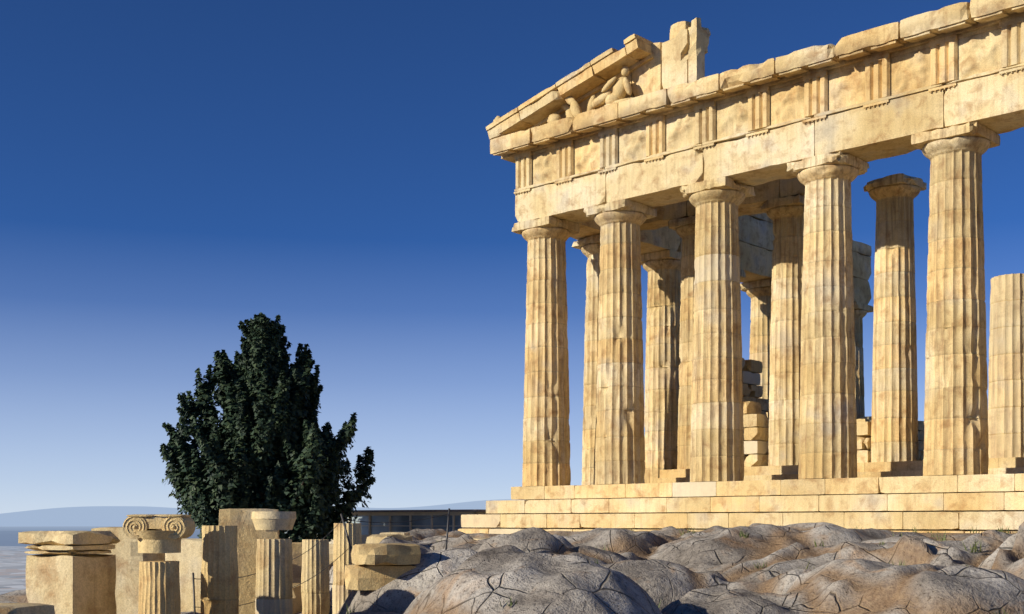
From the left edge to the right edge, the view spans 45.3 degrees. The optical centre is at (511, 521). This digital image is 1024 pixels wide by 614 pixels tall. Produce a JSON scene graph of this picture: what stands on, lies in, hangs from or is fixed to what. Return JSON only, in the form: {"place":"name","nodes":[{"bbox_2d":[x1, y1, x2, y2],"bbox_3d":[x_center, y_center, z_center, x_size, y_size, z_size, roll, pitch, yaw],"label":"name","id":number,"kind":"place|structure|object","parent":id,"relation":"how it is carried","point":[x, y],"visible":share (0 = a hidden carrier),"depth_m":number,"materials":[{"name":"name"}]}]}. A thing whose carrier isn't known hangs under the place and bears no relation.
{"place":"outdoors","nodes":[
{"label":"outdoors","id":0,"kind":"place"},
{"bbox_2d":[0,499,510,526],"bbox_3d":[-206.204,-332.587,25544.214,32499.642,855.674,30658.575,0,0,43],"label":"distant hills","id":1,"kind":"structure","parent":0,"point":[95,516],"depth_m":32014.60,"materials":[{"name":"blue"}]},
{"bbox_2d":[0,432,582,513],"bbox_3d":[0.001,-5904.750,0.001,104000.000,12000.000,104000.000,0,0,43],"label":"horizon haze","id":2,"kind":"object","parent":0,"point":[38,471],"visible":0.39,"depth_m":49920.96,"materials":[{"name":"white"}]},
{"bbox_2d":[0,522,1023,613],"bbox_3d":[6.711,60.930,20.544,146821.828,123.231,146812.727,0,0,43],"label":"ground","id":3,"kind":"structure","parent":0,"point":[710,570],"depth_m":19.86,"materials":[{"name":"grey stone"}]},
{"bbox_2d":[0,509,485,613],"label":"stone ruins","id":4,"kind":"object","parent":3,"relation":"on","point":[143,563],"visible":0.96,"depth_m":19.69,"materials":[{"name":"beige stone"}]},
{"bbox_2d":[159,312,375,541],"bbox_3d":[-13.503,-3.590,65.864,11.798,15.248,10.770,0,0,43],"label":"tree","id":5,"kind":"object","parent":3,"relation":"on","point":[280,411],"depth_m":63.69,"materials":[{"name":"green plant"}]},
{"bbox_2d":[192,508,449,613],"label":"fence stakes ropes","id":6,"kind":"object","parent":3,"relation":"on","point":[349,543],"visible":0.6,"depth_m":20.79,"materials":[{"name":"brown fabric"}]},
{"bbox_2d":[289,512,488,543],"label":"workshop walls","id":7,"kind":"structure","parent":3,"relation":"on","point":[389,514],"depth_m":71.31,"materials":[{"name":"grey metal"}]},
{"bbox_2d":[284,515,472,534],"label":"glass windows","id":8,"kind":"structure","parent":7,"relation":"in","point":[439,522],"depth_m":71.23,"materials":[{"name":"glass"}]},
{"bbox_2d":[354,509,485,511],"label":"workshop roof","id":9,"kind":"structure","parent":7,"relation":"on","point":[471,510],"depth_m":69.72,"materials":[{"name":"grey metal"}]},
{"bbox_2d":[329,524,1016,613],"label":"weeds","id":10,"kind":"object","parent":3,"relation":"on","point":[740,534],"visible":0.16,"depth_m":23.86,"materials":[{"name":"green plant"}]},
{"bbox_2d":[458,457,1023,533],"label":"stepped platform","id":11,"kind":"structure","parent":3,"relation":"on","point":[901,496],"depth_m":40.37,"materials":[{"name":"beige stone"}]},
{"bbox_2d":[512,122,1023,486],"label":"columns","id":12,"kind":"structure","parent":11,"relation":"on","point":[808,314],"depth_m":43.14,"materials":[{"name":"beige stone"}]},
{"bbox_2d":[490,0,1023,304],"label":"entablature","id":13,"kind":"structure","parent":12,"relation":"on","point":[882,92],"depth_m":41.05,"materials":[{"name":"beige stone"}]},
{"bbox_2d":[486,17,710,139],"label":"pediment","id":14,"kind":"structure","parent":13,"relation":"on","point":[678,58],"depth_m":44.52,"materials":[{"name":"beige stone"}]},
{"bbox_2d":[547,66,633,122],"bbox_3d":[2.994,-15.827,45.701,4.331,1.502,0.854,0,0,43],"label":"pediment sculpture","id":15,"kind":"object","parent":14,"relation":"on","point":[622,88],"visible":0.77,"depth_m":44.89,"materials":[{"name":"stone"}]},
{"bbox_2d":[742,358,987,466],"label":"temple cella remains","id":16,"kind":"object","parent":11,"relation":"on","point":[755,426],"visible":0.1,"depth_m":47.51,"materials":[{"name":"beige stone"}]},
{"bbox_2d":[0,0,1023,438],"label":"sky","id":17,"kind":"structure","parent":0,"point":[174,174],"materials":[{"name":"blue"}]}
]}

